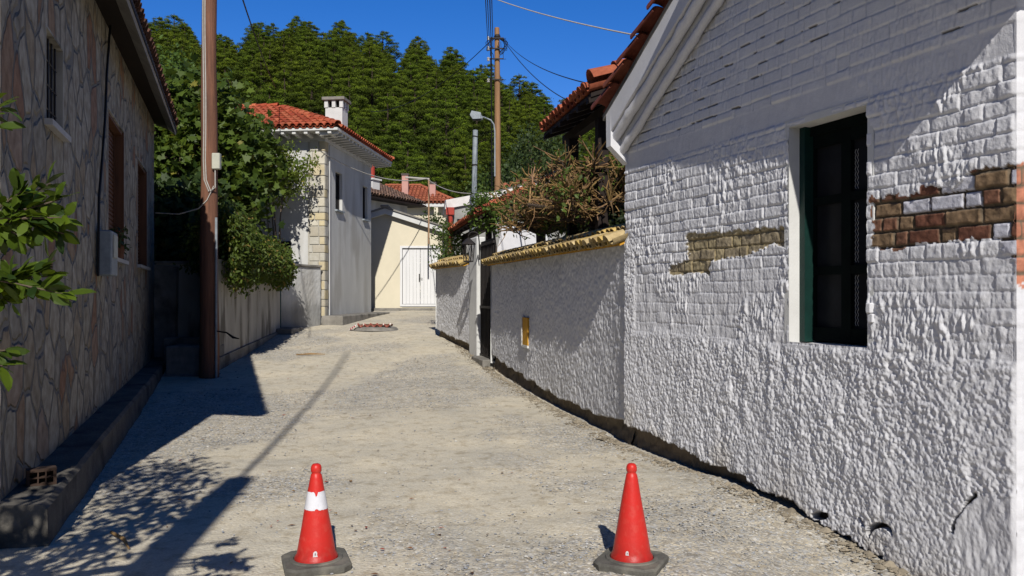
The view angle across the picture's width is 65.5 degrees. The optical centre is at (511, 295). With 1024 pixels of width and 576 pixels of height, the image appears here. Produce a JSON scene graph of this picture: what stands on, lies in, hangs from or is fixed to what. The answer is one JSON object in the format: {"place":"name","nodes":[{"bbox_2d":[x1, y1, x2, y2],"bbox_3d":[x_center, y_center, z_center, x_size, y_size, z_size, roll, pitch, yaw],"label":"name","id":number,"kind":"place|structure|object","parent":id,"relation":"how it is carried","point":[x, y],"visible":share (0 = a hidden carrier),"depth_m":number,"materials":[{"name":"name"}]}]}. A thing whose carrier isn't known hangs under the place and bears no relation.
{"place":"outdoors","nodes":[
{"label":"outdoors","id":0,"kind":"place"},
{"bbox_2d":[350,323,397,330],"bbox_3d":[-3.620,0.829,21.200,1.225,0.210,1.225,0,0,27],"label":"manhole","id":1,"kind":"object","parent":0,"point":[376,327],"visible":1,"depth_m":20.82,"materials":[{"name":"metal"}]},
{"bbox_2d":[141,0,660,107],"label":"sky","id":2,"kind":"structure","parent":0,"point":[557,46],"materials":[{"name":"blue"}]},
{"bbox_2d":[283,62,547,178],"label":"hill","id":3,"kind":"structure","parent":0,"point":[429,129],"depth_m":102.35,"materials":[{"name":"green plant"}]},
{"bbox_2d":[157,14,186,45],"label":"pine tree","id":4,"kind":"object","parent":3,"relation":"on","point":[169,24],"visible":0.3,"depth_m":142.44,"materials":[{"name":"green plant"}]},
{"bbox_2d":[163,38,200,87],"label":"pine tree","id":5,"kind":"object","parent":3,"relation":"on","point":[181,40],"visible":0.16,"depth_m":104.53,"materials":[{"name":"green plant"}]},
{"bbox_2d":[216,47,243,91],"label":"pine tree","id":6,"kind":"object","parent":3,"relation":"on","point":[229,62],"visible":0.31,"depth_m":109.46,"materials":[{"name":"green plant"}]},
{"bbox_2d":[229,49,271,87],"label":"pine tree","id":7,"kind":"object","parent":3,"relation":"on","point":[242,59],"visible":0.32,"depth_m":106.24,"materials":[{"name":"green plant"}]},
{"bbox_2d":[234,72,273,103],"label":"pine tree","id":8,"kind":"object","parent":3,"relation":"on","point":[256,77],"visible":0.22,"depth_m":89.28,"materials":[{"name":"green plant"}]},
{"bbox_2d":[243,55,282,103],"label":"pine tree","id":9,"kind":"object","parent":3,"relation":"on","point":[265,73],"visible":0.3,"depth_m":98.81,"materials":[{"name":"green plant"}]},
{"bbox_2d":[245,32,280,61],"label":"pine tree","id":10,"kind":"object","parent":3,"relation":"on","point":[264,37],"visible":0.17,"depth_m":125.32,"materials":[{"name":"green plant"}]},
{"bbox_2d":[240,44,289,90],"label":"pine tree","id":11,"kind":"object","parent":3,"relation":"on","point":[269,53],"visible":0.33,"depth_m":102.61,"materials":[{"name":"green plant"}]},
{"bbox_2d":[252,87,285,104],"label":"pine tree","id":12,"kind":"object","parent":3,"relation":"on","point":[264,96],"visible":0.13,"depth_m":77.76,"materials":[{"name":"green plant"}]},
{"bbox_2d":[270,31,299,63],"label":"pine tree","id":13,"kind":"object","parent":3,"relation":"on","point":[277,42],"visible":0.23,"depth_m":119.18,"materials":[{"name":"green plant"}]},
{"bbox_2d":[263,69,309,111],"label":"pine tree","id":14,"kind":"object","parent":3,"relation":"on","point":[286,77],"visible":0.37,"depth_m":84.17,"materials":[{"name":"green plant"}]},
{"bbox_2d":[275,59,313,103],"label":"pine tree","id":15,"kind":"object","parent":3,"relation":"on","point":[295,67],"visible":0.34,"depth_m":93.22,"materials":[{"name":"green plant"}]},
{"bbox_2d":[289,32,323,84],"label":"pine tree","id":16,"kind":"object","parent":3,"relation":"on","point":[309,35],"visible":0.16,"depth_m":109.90,"materials":[{"name":"green plant"}]},
{"bbox_2d":[285,70,334,115],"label":"pine tree","id":17,"kind":"object","parent":3,"relation":"on","point":[312,76],"visible":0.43,"depth_m":88.40,"materials":[{"name":"green plant"}]},
{"bbox_2d":[286,51,334,106],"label":"pine tree","id":18,"kind":"object","parent":3,"relation":"on","point":[304,63],"visible":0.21,"depth_m":96.97,"materials":[{"name":"green plant"}]},
{"bbox_2d":[293,38,337,89],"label":"pine tree","id":19,"kind":"object","parent":3,"relation":"on","point":[318,50],"visible":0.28,"depth_m":103.81,"materials":[{"name":"green plant"}]},
{"bbox_2d":[305,62,349,114],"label":"pine tree","id":20,"kind":"object","parent":3,"relation":"on","point":[329,80],"visible":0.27,"depth_m":93.35,"materials":[{"name":"green plant"}]},
{"bbox_2d":[321,36,355,76],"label":"pine tree","id":21,"kind":"object","parent":3,"relation":"on","point":[334,40],"visible":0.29,"depth_m":112.20,"materials":[{"name":"green plant"}]},
{"bbox_2d":[318,66,375,124],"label":"pine tree","id":22,"kind":"object","parent":3,"relation":"on","point":[356,86],"visible":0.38,"depth_m":87.88,"materials":[{"name":"green plant"}]},
{"bbox_2d":[337,52,365,89],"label":"pine tree","id":23,"kind":"object","parent":3,"relation":"on","point":[352,56],"visible":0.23,"depth_m":109.22,"materials":[{"name":"green plant"}]},
{"bbox_2d":[336,86,379,136],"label":"pine tree","id":24,"kind":"object","parent":3,"relation":"on","point":[360,98],"visible":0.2,"depth_m":81.47,"materials":[{"name":"green plant"}]},
{"bbox_2d":[348,118,390,180],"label":"pine tree","id":25,"kind":"object","parent":3,"relation":"on","point":[356,121],"visible":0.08,"depth_m":68.75,"materials":[{"name":"green plant"}]},
{"bbox_2d":[351,56,397,123],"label":"pine tree","id":26,"kind":"object","parent":3,"relation":"on","point":[381,78],"visible":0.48,"depth_m":92.83,"materials":[{"name":"green plant"}]},
{"bbox_2d":[361,93,416,154],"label":"pine tree","id":27,"kind":"object","parent":3,"relation":"on","point":[374,127],"visible":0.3,"depth_m":78.21,"materials":[{"name":"green plant"}]},
{"bbox_2d":[375,31,403,65],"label":"pine tree","id":28,"kind":"object","parent":3,"relation":"on","point":[393,49],"visible":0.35,"depth_m":148.77,"materials":[{"name":"green plant"}]},
{"bbox_2d":[376,62,413,96],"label":"pine tree","id":29,"kind":"object","parent":3,"relation":"on","point":[392,67],"visible":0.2,"depth_m":108.61,"materials":[{"name":"green plant"}]},
{"bbox_2d":[375,94,418,146],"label":"pine tree","id":30,"kind":"object","parent":3,"relation":"on","point":[389,107],"visible":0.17,"depth_m":83.53,"materials":[{"name":"green plant"}]},
{"bbox_2d":[383,76,420,121],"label":"pine tree","id":31,"kind":"object","parent":3,"relation":"on","point":[396,88],"visible":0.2,"depth_m":97.20,"materials":[{"name":"green plant"}]},
{"bbox_2d":[378,121,427,178],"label":"pine tree","id":32,"kind":"object","parent":3,"relation":"on","point":[387,139],"visible":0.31,"depth_m":72.69,"materials":[{"name":"green plant"}]},
{"bbox_2d":[382,149,429,183],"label":"pine tree","id":33,"kind":"object","parent":3,"relation":"on","point":[419,172],"visible":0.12,"depth_m":66.18,"materials":[{"name":"green plant"}]},
{"bbox_2d":[375,141,444,190],"bbox_3d":[-8.303,-8.293,63.678,5.904,8.131,7.093,0,0,34],"label":"pine tree","id":34,"kind":"object","parent":3,"relation":"on","point":[397,155],"visible":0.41,"depth_m":62.78,"materials":[{"name":"green plant"}]},
{"bbox_2d":[389,62,435,114],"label":"pine tree","id":35,"kind":"object","parent":3,"relation":"on","point":[411,74],"visible":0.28,"depth_m":102.75,"materials":[{"name":"green plant"}]},
{"bbox_2d":[398,46,431,76],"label":"pine tree","id":36,"kind":"object","parent":3,"relation":"on","point":[421,54],"visible":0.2,"depth_m":127.72,"materials":[{"name":"green plant"}]},
{"bbox_2d":[396,79,434,134],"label":"pine tree","id":37,"kind":"object","parent":3,"relation":"on","point":[415,108],"visible":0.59,"depth_m":88.47,"materials":[{"name":"green plant"}]},
{"bbox_2d":[412,61,445,100],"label":"pine tree","id":38,"kind":"object","parent":3,"relation":"on","point":[427,65],"visible":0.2,"depth_m":114.33,"materials":[{"name":"green plant"}]},
{"bbox_2d":[410,86,459,135],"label":"pine tree","id":39,"kind":"object","parent":3,"relation":"on","point":[435,91],"visible":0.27,"depth_m":92.46,"materials":[{"name":"green plant"}]},
{"bbox_2d":[421,72,448,108],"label":"pine tree","id":40,"kind":"object","parent":3,"relation":"on","point":[436,81],"visible":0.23,"depth_m":108.02,"materials":[{"name":"green plant"}]},
{"bbox_2d":[433,174,462,197],"bbox_3d":[-5.326,-6.408,61.814,5.115,6.240,5.194,0,0,-36],"label":"pine tree","id":41,"kind":"object","parent":3,"relation":"on","point":[442,179],"visible":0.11,"depth_m":61.70,"materials":[{"name":"green plant"}]},
{"bbox_2d":[414,98,482,172],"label":"pine tree","id":42,"kind":"object","parent":3,"relation":"on","point":[425,136],"visible":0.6,"depth_m":76.11,"materials":[{"name":"green plant"}]},
{"bbox_2d":[428,108,470,156],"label":"pine tree","id":43,"kind":"object","parent":3,"relation":"on","point":[448,124],"visible":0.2,"depth_m":83.64,"materials":[{"name":"green plant"}]},
{"bbox_2d":[437,53,465,87],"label":"pine tree","id":44,"kind":"object","parent":3,"relation":"on","point":[445,63],"visible":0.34,"depth_m":140.00,"materials":[{"name":"green plant"}]},
{"bbox_2d":[375,135,529,197],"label":"undergrowth","id":45,"kind":"object","parent":3,"relation":"on","point":[428,161],"visible":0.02,"depth_m":74.69,"materials":[{"name":"green plant"}]},
{"bbox_2d":[426,131,485,188],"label":"pine tree","id":46,"kind":"object","parent":3,"relation":"on","point":[463,143],"visible":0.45,"depth_m":71.10,"materials":[{"name":"green plant"}]},
{"bbox_2d":[434,86,482,134],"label":"pine tree","id":47,"kind":"object","parent":3,"relation":"on","point":[454,95],"visible":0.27,"depth_m":96.94,"materials":[{"name":"green plant"}]},
{"bbox_2d":[435,74,484,126],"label":"pine tree","id":48,"kind":"object","parent":3,"relation":"on","point":[460,77],"visible":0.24,"depth_m":102.27,"materials":[{"name":"green plant"}]},
{"bbox_2d":[439,148,490,197],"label":"pine tree","id":49,"kind":"object","parent":3,"relation":"on","point":[466,173],"visible":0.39,"depth_m":67.29,"materials":[{"name":"green plant"}]},
{"bbox_2d":[457,68,492,106],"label":"pine tree","id":50,"kind":"object","parent":3,"relation":"on","point":[476,78],"visible":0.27,"depth_m":112.33,"materials":[{"name":"green plant"}]},
{"bbox_2d":[460,97,493,145],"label":"pine tree","id":51,"kind":"object","parent":3,"relation":"on","point":[478,125],"visible":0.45,"depth_m":92.51,"materials":[{"name":"green plant"}]},
{"bbox_2d":[459,128,516,181],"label":"pine tree","id":52,"kind":"object","parent":3,"relation":"on","point":[485,159],"visible":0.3,"depth_m":75.28,"materials":[{"name":"green plant"}]},
{"bbox_2d":[475,85,524,136],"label":"pine tree","id":53,"kind":"object","parent":3,"relation":"on","point":[505,96],"visible":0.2,"depth_m":102.81,"materials":[{"name":"green plant"}]},
{"bbox_2d":[484,119,525,164],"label":"pine tree","id":54,"kind":"object","parent":3,"relation":"on","point":[515,128],"visible":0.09,"depth_m":83.21,"materials":[{"name":"green plant"}]},
{"bbox_2d":[488,101,532,142],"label":"pine tree","id":55,"kind":"object","parent":3,"relation":"on","point":[515,111],"visible":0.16,"depth_m":97.09,"materials":[{"name":"green plant"}]},
{"bbox_2d":[507,75,535,105],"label":"pine tree","id":56,"kind":"object","parent":3,"relation":"on","point":[514,83],"visible":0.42,"depth_m":141.30,"materials":[{"name":"green plant"}]},
{"bbox_2d":[512,106,554,157],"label":"pine tree","id":57,"kind":"object","parent":3,"relation":"on","point":[531,114],"visible":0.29,"depth_m":93.37,"materials":[{"name":"green plant"}]},
{"bbox_2d":[530,95,553,121],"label":"pine tree","id":58,"kind":"object","parent":3,"relation":"on","point":[549,106],"visible":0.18,"depth_m":120.17,"materials":[{"name":"green plant"}]},
{"bbox_2d":[0,311,912,575],"bbox_3d":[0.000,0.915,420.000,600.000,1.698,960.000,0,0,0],"label":"ground","id":59,"kind":"structure","parent":0,"point":[120,498],"depth_m":6.61,"materials":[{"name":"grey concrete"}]},
{"bbox_2d":[0,93,95,391],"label":"citrus tree","id":60,"kind":"object","parent":59,"relation":"on","point":[23,204],"visible":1,"depth_m":2.27,"materials":[{"name":"green plant"}]},
{"bbox_2d":[0,0,178,548],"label":"stone house","id":61,"kind":"structure","parent":59,"relation":"on","point":[77,396],"depth_m":7.54,"materials":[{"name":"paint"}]},
{"bbox_2d":[26,465,56,486],"bbox_3d":[-3.265,1.258,5.517,0.180,0.120,0.090,0,0,-34],"label":"hollow brick","id":62,"kind":"object","parent":61,"relation":"on","point":[41,476],"visible":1,"depth_m":5.50,"materials":[{"name":"brown brick"}]},
{"bbox_2d":[44,23,70,142],"bbox_3d":[-3.932,-1.755,6.619,0.340,0.810,0.800,0,0,-20],"label":"window","id":63,"kind":"structure","parent":61,"relation":"in","point":[54,53],"depth_m":6.91,"materials":[{"name":"paint"}]},
{"bbox_2d":[97,25,111,275],"bbox_3d":[-4.704,-1.911,9.206,0.028,3.410,1.190,0,0,-20],"label":"cable","id":64,"kind":"object","parent":61,"relation":"attached to","point":[102,158],"visible":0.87,"depth_m":8.97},
{"bbox_2d":[96,230,117,275],"bbox_3d":[-4.586,-0.470,9.024,0.172,0.500,0.520,0,0,-20],"label":"meter box","id":65,"kind":"object","parent":61,"relation":"attached to","point":[108,251],"visible":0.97,"depth_m":8.79,"materials":[{"name":"plastic"}]},
{"bbox_2d":[108,106,128,264],"bbox_3d":[-5.292,-1.365,10.398,0.340,1.870,1.721,0,0,-20],"label":"window","id":66,"kind":"structure","parent":61,"relation":"in","point":[115,131],"depth_m":11.10,"materials":[{"name":"paint"}]},
{"bbox_2d":[109,225,131,258],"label":"potted plant","id":67,"kind":"object","parent":61,"relation":"on","point":[121,251],"visible":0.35,"depth_m":10.49,"materials":[{"name":"green plant"}]},
{"bbox_2d":[137,156,150,269],"bbox_3d":[-6.461,-1.350,13.646,0.340,1.800,1.722,0,0,-20],"label":"window","id":68,"kind":"structure","parent":61,"relation":"in","point":[141,171],"depth_m":14.38,"materials":[{"name":"paint"}]},
{"bbox_2d":[154,261,199,356],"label":"courtyard wall","id":69,"kind":"structure","parent":59,"relation":"on","point":[176,302],"depth_m":15.98,"materials":[{"name":"paint"}]},
{"bbox_2d":[155,0,220,378],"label":"utility pole","id":70,"kind":"object","parent":59,"relation":"on","point":[209,356],"visible":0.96,"depth_m":13.88,"materials":[{"name":"brown wood"}]},
{"bbox_2d":[162,337,223,376],"bbox_3d":[-5.950,1.220,14.780,1.400,0.820,1.440,0,0,0],"label":"concrete block","id":71,"kind":"object","parent":59,"relation":"on","point":[180,356],"depth_m":14.20,"materials":[{"name":"grey concrete"}]},
{"bbox_2d":[154,154,249,263],"bbox_3d":[-7.997,-0.975,18.223,3.936,4.540,3.811,0,0,-17],"label":"laurel tree","id":72,"kind":"object","parent":59,"relation":"on","point":[182,199],"visible":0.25,"depth_m":17.41,"materials":[{"name":"green plant"}]},
{"bbox_2d":[157,35,249,157],"bbox_3d":[-9.539,-3.013,22.520,4.922,8.193,4.042,0,0,0],"label":"fruit tree","id":73,"kind":"object","parent":59,"relation":"on","point":[173,60],"visible":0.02,"depth_m":22.10,"materials":[{"name":"green plant"}]},
{"bbox_2d":[154,52,299,255],"bbox_3d":[-8.276,-2.356,20.150,5.590,7.077,4.747,0,0,0],"label":"fig tree","id":74,"kind":"object","parent":59,"relation":"on","point":[247,152],"visible":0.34,"depth_m":19.28,"materials":[{"name":"green plant"}]},
{"bbox_2d":[173,196,303,298],"bbox_3d":[-5.791,-0.267,17.408,1.669,3.400,5.904,0,0,-6],"label":"ivy hedge","id":75,"kind":"object","parent":59,"relation":"on","point":[249,253],"visible":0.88,"depth_m":15.36,"materials":[{"name":"green plant"}]},
{"bbox_2d":[218,259,279,369],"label":"garden wall","id":76,"kind":"structure","parent":59,"relation":"on","point":[251,321],"depth_m":16.71,"materials":[{"name":"paint"}]},
{"bbox_2d":[281,264,321,327],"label":"boundary wall","id":77,"kind":"structure","parent":59,"relation":"on","point":[301,303],"depth_m":21.67,"materials":[{"name":"paint"}]},
{"bbox_2d":[236,96,393,324],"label":"white house","id":78,"kind":"structure","parent":59,"relation":"on","point":[327,226],"depth_m":23.37,"materials":[{"name":"paint"}]},
{"bbox_2d":[266,134,319,242],"bbox_3d":[-6.348,-1.699,21.531,2.223,5.479,1.737,0,0,0],"label":"climbing vine","id":79,"kind":"object","parent":78,"relation":"attached to","point":[291,167],"visible":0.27,"depth_m":21.64,"materials":[{"name":"green plant"}]},
{"bbox_2d":[281,463,351,575],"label":"traffic cone","id":80,"kind":"object","parent":59,"relation":"on","point":[317,553],"visible":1,"depth_m":4.58,"materials":[{"name":"plastic"}]},
{"bbox_2d":[371,165,426,212],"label":"tiled house","id":81,"kind":"structure","parent":59,"relation":"on","point":[392,198],"depth_m":35.79,"materials":[{"name":"tile"}]},
{"bbox_2d":[371,205,446,307],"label":"garage","id":82,"kind":"structure","parent":59,"relation":"on","point":[403,274],"depth_m":29.71,"materials":[{"name":"beige paint"}]},
{"bbox_2d":[400,246,439,305],"bbox_3d":[-3.437,-0.710,29.794,1.490,2.260,0.202,0,0,-2],"label":"double door","id":83,"kind":"structure","parent":82,"relation":"in","point":[419,280],"depth_m":29.78,"materials":[{"name":"white paint"}]},
{"bbox_2d":[385,173,452,223],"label":"red roof house","id":84,"kind":"structure","parent":59,"relation":"on","point":[437,198],"depth_m":50.70,"materials":[{"name":"red tile"}]},
{"bbox_2d":[428,218,467,269],"bbox_3d":[-1.592,-0.500,20.638,1.192,2.995,1.310,0,0,0],"label":"shrub","id":85,"kind":"object","parent":59,"relation":"on","point":[451,248],"visible":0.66,"depth_m":20.46,"materials":[{"name":"green plant"}]},
{"bbox_2d":[429,237,484,355],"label":"garden wall","id":86,"kind":"structure","parent":59,"relation":"on","point":[458,300],"depth_m":17.56,"materials":[{"name":"white paint"}]},
{"bbox_2d":[461,231,479,262],"bbox_3d":[-0.737,-0.950,15.847,0.319,0.620,0.680,0,0,37],"label":"wall lantern","id":87,"kind":"object","parent":86,"relation":"attached to","point":[468,241],"depth_m":15.69,"materials":[{"name":"black metal"}]},
{"bbox_2d":[480,237,495,360],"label":"iron gate","id":88,"kind":"structure","parent":86,"relation":"attached to","point":[488,248],"depth_m":15.72,"materials":[{"name":"black metal"}]},
{"bbox_2d":[447,182,534,254],"bbox_3d":[-0.590,-1.440,18.738,1.390,1.841,4.758,0,0,-11],"label":"gate canopy","id":89,"kind":"object","parent":86,"relation":"on","point":[461,225],"visible":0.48,"depth_m":17.51,"materials":[{"name":"ceramic"}]},
{"bbox_2d":[471,130,477,237],"bbox_3d":[-1.120,-1.945,23.000,0.276,5.653,0.170,0,0,0],"label":"metal pipe pole","id":90,"kind":"object","parent":59,"relation":"on","point":[474,158],"visible":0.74,"depth_m":22.94,"materials":[{"name":"grey metal"}]},
{"bbox_2d":[462,184,513,252],"bbox_3d":[-0.396,-0.525,16.613,1.266,3.619,1.534,0,0,0],"label":"climbing vine","id":91,"kind":"object","parent":59,"relation":"on","point":[482,201],"visible":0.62,"depth_m":16.36,"materials":[{"name":"green plant"}]},
{"bbox_2d":[486,27,507,190],"bbox_3d":[-0.525,-4.145,26.974,0.754,9.851,0.316,0,0,-5],"label":"utility pole","id":92,"kind":"object","parent":59,"relation":"on","point":[497,37],"visible":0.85,"depth_m":26.91,"materials":[{"name":"brown wood"}]},
{"bbox_2d":[470,111,495,175],"bbox_3d":[-0.983,-5.100,26.773,0.854,2.160,0.305,0,0,0],"label":"street lamp","id":93,"kind":"object","parent":92,"relation":"attached to","point":[476,116],"visible":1,"depth_m":26.79,"materials":[{"name":"grey metal"}]},
{"bbox_2d":[459,158,548,196],"bbox_3d":[-0.048,-2.372,29.955,4.236,5.930,3.589,0,0,31],"label":"young tree","id":94,"kind":"object","parent":59,"relation":"on","point":[482,178],"visible":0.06,"depth_m":29.64,"materials":[{"name":"green plant"}]},
{"bbox_2d":[443,174,565,264],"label":"white shed","id":95,"kind":"structure","parent":59,"relation":"on","point":[458,205],"depth_m":24.24,"materials":[{"name":"paint"}]},
{"bbox_2d":[479,116,591,232],"bbox_3d":[0.998,-2.838,27.961,4.494,7.001,3.576,0,0,0],"label":"evergreen tree","id":96,"kind":"object","parent":59,"relation":"on","point":[517,158],"visible":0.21,"depth_m":27.54,"materials":[{"name":"green plant"}]},
{"bbox_2d":[489,168,581,245],"bbox_3d":[0.430,-0.292,12.977,1.627,3.450,2.088,0,0,0],"label":"pruned shrub","id":97,"kind":"object","parent":59,"relation":"on","point":[540,230],"visible":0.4,"depth_m":12.94,"materials":[{"name":"green plant"}]},
{"bbox_2d":[481,223,635,444],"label":"garden wall","id":98,"kind":"structure","parent":59,"relation":"on","point":[557,322],"depth_m":10.36,"materials":[{"name":"rough white plaster"},{"name":"clay tile"},{"name":"paint"}]},
{"bbox_2d":[504,155,614,232],"bbox_3d":[0.787,-0.304,12.060,1.810,3.574,2.189,0,0,0],"label":"pruned shrub","id":99,"kind":"object","parent":59,"relation":"on","point":[535,189],"visible":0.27,"depth_m":11.82,"materials":[{"name":"green plant"}]},
{"bbox_2d":[531,135,625,236],"bbox_3d":[1.031,-0.266,10.685,1.550,3.498,2.092,0,0,0],"label":"pruned shrub","id":100,"kind":"object","parent":59,"relation":"on","point":[577,205],"visible":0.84,"depth_m":10.19,"materials":[{"name":"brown plant"}]},
{"bbox_2d":[539,58,624,235],"bbox_3d":[1.491,-0.932,10.850,1.781,4.425,2.633,0,0,-11],"label":"pergola","id":101,"kind":"object","parent":59,"relation":"on","point":[573,116],"visible":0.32,"depth_m":10.22,"materials":[{"name":"ceramic"}]},
{"bbox_2d":[570,200,625,233],"bbox_3d":[1.475,0.122,11.193,1.333,2.932,2.897,0,0,0],"label":"dark shrub","id":102,"kind":"object","parent":59,"relation":"on","point":[612,222],"visible":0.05,"depth_m":10.53,"materials":[{"name":"green plant"}]},
{"bbox_2d":[593,463,668,575],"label":"traffic cone","id":103,"kind":"object","parent":59,"relation":"on","point":[630,552],"visible":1,"depth_m":4.59,"materials":[{"name":"plastic"}]},
{"bbox_2d":[443,337,910,575],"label":"rubble","id":104,"kind":"object","parent":59,"relation":"on","point":[892,566],"visible":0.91,"depth_m":6.55,"materials":[{"name":"stone"}]},
{"bbox_2d":[591,0,1023,575],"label":"brick house","id":105,"kind":"structure","parent":59,"relation":"on","point":[823,273],"depth_m":5.60,"materials":[{"name":"white painted brick"},{"name":"rough white plaster"},{"name":"clay tile"}]},
{"bbox_2d":[784,95,874,357],"bbox_3d":[2.431,-0.456,5.690,0.482,2.208,1.370,0,0,-20],"label":"window","id":106,"kind":"structure","parent":105,"relation":"in","point":[827,183],"depth_m":5.85,"materials":[{"name":"green paint"}]},
{"bbox_2d":[497,226,551,264],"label":"wall","id":107,"kind":"structure","parent":0,"point":[509,241],"depth_m":15.15,"materials":[{"name":"white paint"}]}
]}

